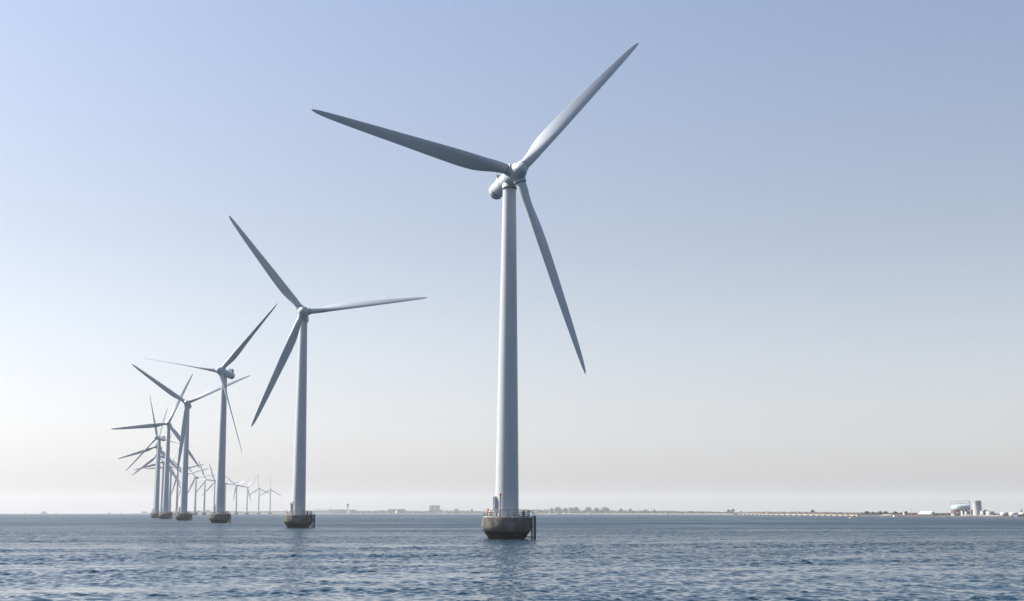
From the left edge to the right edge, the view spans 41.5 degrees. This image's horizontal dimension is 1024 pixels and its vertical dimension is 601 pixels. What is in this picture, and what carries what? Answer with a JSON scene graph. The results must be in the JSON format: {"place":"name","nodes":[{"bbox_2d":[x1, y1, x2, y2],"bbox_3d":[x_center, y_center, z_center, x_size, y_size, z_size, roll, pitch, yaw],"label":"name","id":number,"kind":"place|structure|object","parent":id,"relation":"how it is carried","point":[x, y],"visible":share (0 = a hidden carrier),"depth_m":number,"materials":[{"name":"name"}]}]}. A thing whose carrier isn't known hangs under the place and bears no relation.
{"place":"outdoors","nodes":[
{"label":"outdoors","id":0,"kind":"place"},
{"bbox_2d":[0,514,1023,600],"bbox_3d":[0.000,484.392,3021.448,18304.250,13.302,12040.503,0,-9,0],"label":"sea water","id":1,"kind":"structure","parent":0,"point":[409,557],"depth_m":133.57,"materials":[{"name":"blue liquid"}]},
{"bbox_2d":[118,407,181,515],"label":"wind turbine","id":2,"kind":"object","parent":1,"relation":"in","point":[162,452],"visible":0.62,"depth_m":1248.35,"materials":[{"name":"metal"}]},
{"bbox_2d":[112,374,199,518],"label":"wind turbine","id":3,"kind":"object","parent":1,"relation":"in","point":[165,514],"visible":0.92,"depth_m":920.61,"materials":[{"name":"metal"}]},
{"bbox_2d":[132,421,179,474],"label":"wind turbine","id":4,"kind":"object","parent":1,"relation":"in","point":[152,459],"visible":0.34,"depth_m":1460.49,"materials":[{"name":"metal"}]},
{"bbox_2d":[134,433,180,512],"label":"wind turbine","id":5,"kind":"object","parent":1,"relation":"in","point":[162,482],"visible":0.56,"depth_m":1631.31,"materials":[{"name":"metal"}]},
{"bbox_2d":[127,393,190,517],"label":"wind turbine","id":6,"kind":"object","parent":1,"relation":"in","point":[155,514],"visible":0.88,"depth_m":1095.97,"materials":[{"name":"metal"}]},
{"bbox_2d":[145,447,180,515],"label":"wind turbine","id":7,"kind":"object","parent":1,"relation":"in","point":[170,487],"visible":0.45,"depth_m":1783.77,"materials":[{"name":"metal"}]},
{"bbox_2d":[161,454,202,514],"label":"wind turbine","id":8,"kind":"object","parent":1,"relation":"in","point":[176,502],"visible":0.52,"depth_m":1979.18,"materials":[{"name":"metal"}]},
{"bbox_2d":[171,458,208,496],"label":"wind turbine","id":9,"kind":"object","parent":1,"relation":"in","point":[180,468],"visible":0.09,"depth_m":2154.01,"materials":[{"name":"metal"}]},
{"bbox_2d":[132,364,249,520],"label":"wind turbine","id":10,"kind":"object","parent":1,"relation":"in","point":[183,514],"visible":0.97,"depth_m":748.59,"materials":[{"name":"metal"}]},
{"bbox_2d":[188,466,211,514],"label":"wind turbine","id":11,"kind":"object","parent":1,"relation":"in","point":[194,512],"visible":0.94,"depth_m":2335.59,"materials":[{"name":"metal"}]},
{"bbox_2d":[194,462,215,514],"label":"wind turbine","id":12,"kind":"object","parent":1,"relation":"in","point":[204,512],"visible":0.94,"depth_m":2497.95,"materials":[{"name":"metal"}]},
{"bbox_2d":[145,303,277,522],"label":"wind turbine","id":13,"kind":"object","parent":1,"relation":"in","point":[219,515],"visible":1,"depth_m":578.42,"materials":[{"name":"metal"}]},
{"bbox_2d":[203,463,230,513],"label":"wind turbine","id":14,"kind":"object","parent":1,"relation":"in","point":[214,482],"visible":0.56,"depth_m":2655.79,"materials":[{"name":"metal"}]},
{"bbox_2d":[216,468,240,513],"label":"wind turbine","id":15,"kind":"object","parent":1,"relation":"in","point":[225,494],"visible":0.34,"depth_m":2822.87,"materials":[{"name":"metal"}]},
{"bbox_2d":[227,477,249,513],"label":"wind turbine","id":16,"kind":"object","parent":1,"relation":"in","point":[236,495],"visible":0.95,"depth_m":3027.42,"materials":[{"name":"metal"}]},
{"bbox_2d":[234,477,256,513],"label":"wind turbine","id":17,"kind":"object","parent":1,"relation":"in","point":[247,487],"visible":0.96,"depth_m":3246.14,"materials":[{"name":"metal"}]},
{"bbox_2d":[248,476,269,513],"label":"wind turbine","id":18,"kind":"object","parent":1,"relation":"in","point":[258,512],"visible":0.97,"depth_m":3403.76,"materials":[{"name":"metal"}]},
{"bbox_2d":[260,475,280,513],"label":"wind turbine","id":19,"kind":"object","parent":1,"relation":"in","point":[270,496],"visible":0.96,"depth_m":3570.81,"materials":[{"name":"metal"}]},
{"bbox_2d":[229,216,426,527],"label":"wind turbine","id":20,"kind":"object","parent":1,"relation":"in","point":[298,517],"visible":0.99,"depth_m":407.15,"materials":[{"name":"metal"}]},
{"bbox_2d":[311,43,638,538],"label":"wind turbine","id":21,"kind":"object","parent":1,"relation":"in","point":[507,521],"visible":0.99,"depth_m":238.39,"materials":[{"name":"metal"}]},
{"bbox_2d":[893,513,905,516],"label":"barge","id":22,"kind":"object","parent":1,"relation":"on","point":[899,515],"visible":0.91,"depth_m":1337.66,"materials":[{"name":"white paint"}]},
{"bbox_2d":[0,0,1023,513],"label":"sky","id":23,"kind":"structure","parent":0,"point":[785,238],"materials":[{"name":"blue"}]},
{"bbox_2d":[131,512,950,515],"bbox_3d":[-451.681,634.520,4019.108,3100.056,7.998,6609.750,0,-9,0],"label":"shore land","id":24,"kind":"structure","parent":0,"point":[486,513],"depth_m":4730.09,"materials":[{"name":"grey plant"}]},
{"bbox_2d":[171,510,308,512],"bbox_3d":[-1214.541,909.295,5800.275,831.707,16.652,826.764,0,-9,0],"label":"shore wood","id":25,"kind":"object","parent":24,"relation":"on","point":[249,511],"visible":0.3,"depth_m":5611.32,"materials":[{"name":"green plant"}]},
{"bbox_2d":[313,509,329,512],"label":"hangar","id":26,"kind":"structure","parent":24,"relation":"on","point":[321,510],"depth_m":5193.47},
{"bbox_2d":[330,509,346,512],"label":"terminal building","id":27,"kind":"structure","parent":24,"relation":"on","point":[338,511],"depth_m":5137.91,"materials":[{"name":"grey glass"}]},
{"bbox_2d":[388,509,405,512],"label":"warehouse","id":28,"kind":"structure","parent":24,"relation":"on","point":[398,510],"depth_m":4963.80,"materials":[{"name":"grey glass"}]},
{"bbox_2d":[429,505,434,509],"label":"apartment block","id":29,"kind":"structure","parent":24,"relation":"on","point":[431,507],"depth_m":4893.33,"materials":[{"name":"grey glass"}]},
{"bbox_2d":[429,509,441,512],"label":"podium building","id":30,"kind":"structure","parent":24,"relation":"on","point":[435,511],"depth_m":4832.31,"materials":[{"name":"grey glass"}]},
{"bbox_2d":[356,510,525,512],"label":"shore wood","id":31,"kind":"object","parent":24,"relation":"on","point":[385,511],"visible":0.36,"depth_m":5035.40,"materials":[{"name":"green plant"}]},
{"bbox_2d":[530,509,550,512],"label":"shore wood","id":32,"kind":"object","parent":24,"relation":"on","point":[540,511],"visible":0.62,"depth_m":4494.43,"materials":[{"name":"green plant"}]},
{"bbox_2d":[552,509,704,513],"bbox_3d":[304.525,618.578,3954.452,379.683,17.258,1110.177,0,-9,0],"label":"shore wood","id":33,"kind":"object","parent":24,"relation":"on","point":[646,512],"visible":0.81,"depth_m":3883.42,"materials":[{"name":"green plant"}]},
{"bbox_2d":[703,511,860,513],"bbox_3d":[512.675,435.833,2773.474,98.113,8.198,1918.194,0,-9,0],"label":"shore wood","id":34,"kind":"object","parent":24,"relation":"on","point":[711,512],"visible":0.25,"depth_m":3354.91,"materials":[{"name":"green plant"}]},
{"bbox_2d":[733,513,859,515],"bbox_3d":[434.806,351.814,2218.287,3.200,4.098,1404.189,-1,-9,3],"label":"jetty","id":35,"kind":"object","parent":24,"relation":"on","point":[795,514],"visible":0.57,"depth_m":2010.13,"materials":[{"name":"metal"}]},
{"bbox_2d":[735,512,860,514],"bbox_3d":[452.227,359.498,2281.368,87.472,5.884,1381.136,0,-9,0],"label":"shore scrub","id":36,"kind":"object","parent":24,"relation":"on","point":[825,513],"visible":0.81,"depth_m":2087.80,"materials":[{"name":"green plant"}]},
{"bbox_2d":[918,511,935,514],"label":"tent shed","id":37,"kind":"structure","parent":24,"relation":"on","point":[926,512],"depth_m":1305.75,"materials":[{"name":"beige paint"}]},
{"bbox_2d":[859,512,999,514],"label":"shore wood","id":38,"kind":"object","parent":24,"relation":"on","point":[876,513],"visible":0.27,"depth_m":1602.78,"materials":[{"name":"green plant"}]},
{"bbox_2d":[950,501,969,512],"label":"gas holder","id":39,"kind":"object","parent":24,"relation":"on","point":[956,508],"visible":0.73,"depth_m":1254.66,"materials":[{"name":"white metal"}]},
{"bbox_2d":[973,500,981,515],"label":"silo","id":40,"kind":"object","parent":24,"relation":"on","point":[977,507],"visible":0.88,"depth_m":1187.68,"materials":[{"name":"concrete"}]},
{"bbox_2d":[986,511,994,514],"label":"storage tank","id":41,"kind":"object","parent":24,"relation":"on","point":[989,512],"visible":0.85,"depth_m":1159.06,"materials":[{"name":"white metal"}]},
{"bbox_2d":[1000,512,1008,515],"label":"storage tank","id":42,"kind":"object","parent":24,"relation":"on","point":[1004,513],"visible":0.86,"depth_m":1103.36,"materials":[{"name":"white metal"}]},
{"bbox_2d":[1009,512,1017,515],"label":"storage tank","id":43,"kind":"object","parent":24,"relation":"on","point":[1012,513],"visible":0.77,"depth_m":1081.56,"materials":[{"name":"white metal"}]},
{"bbox_2d":[860,515,1023,518],"bbox_3d":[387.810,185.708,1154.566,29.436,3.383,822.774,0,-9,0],"label":"quay","id":44,"kind":"structure","parent":0,"point":[1022,517],"depth_m":1174.50,"materials":[{"name":"concrete"}]}
]}

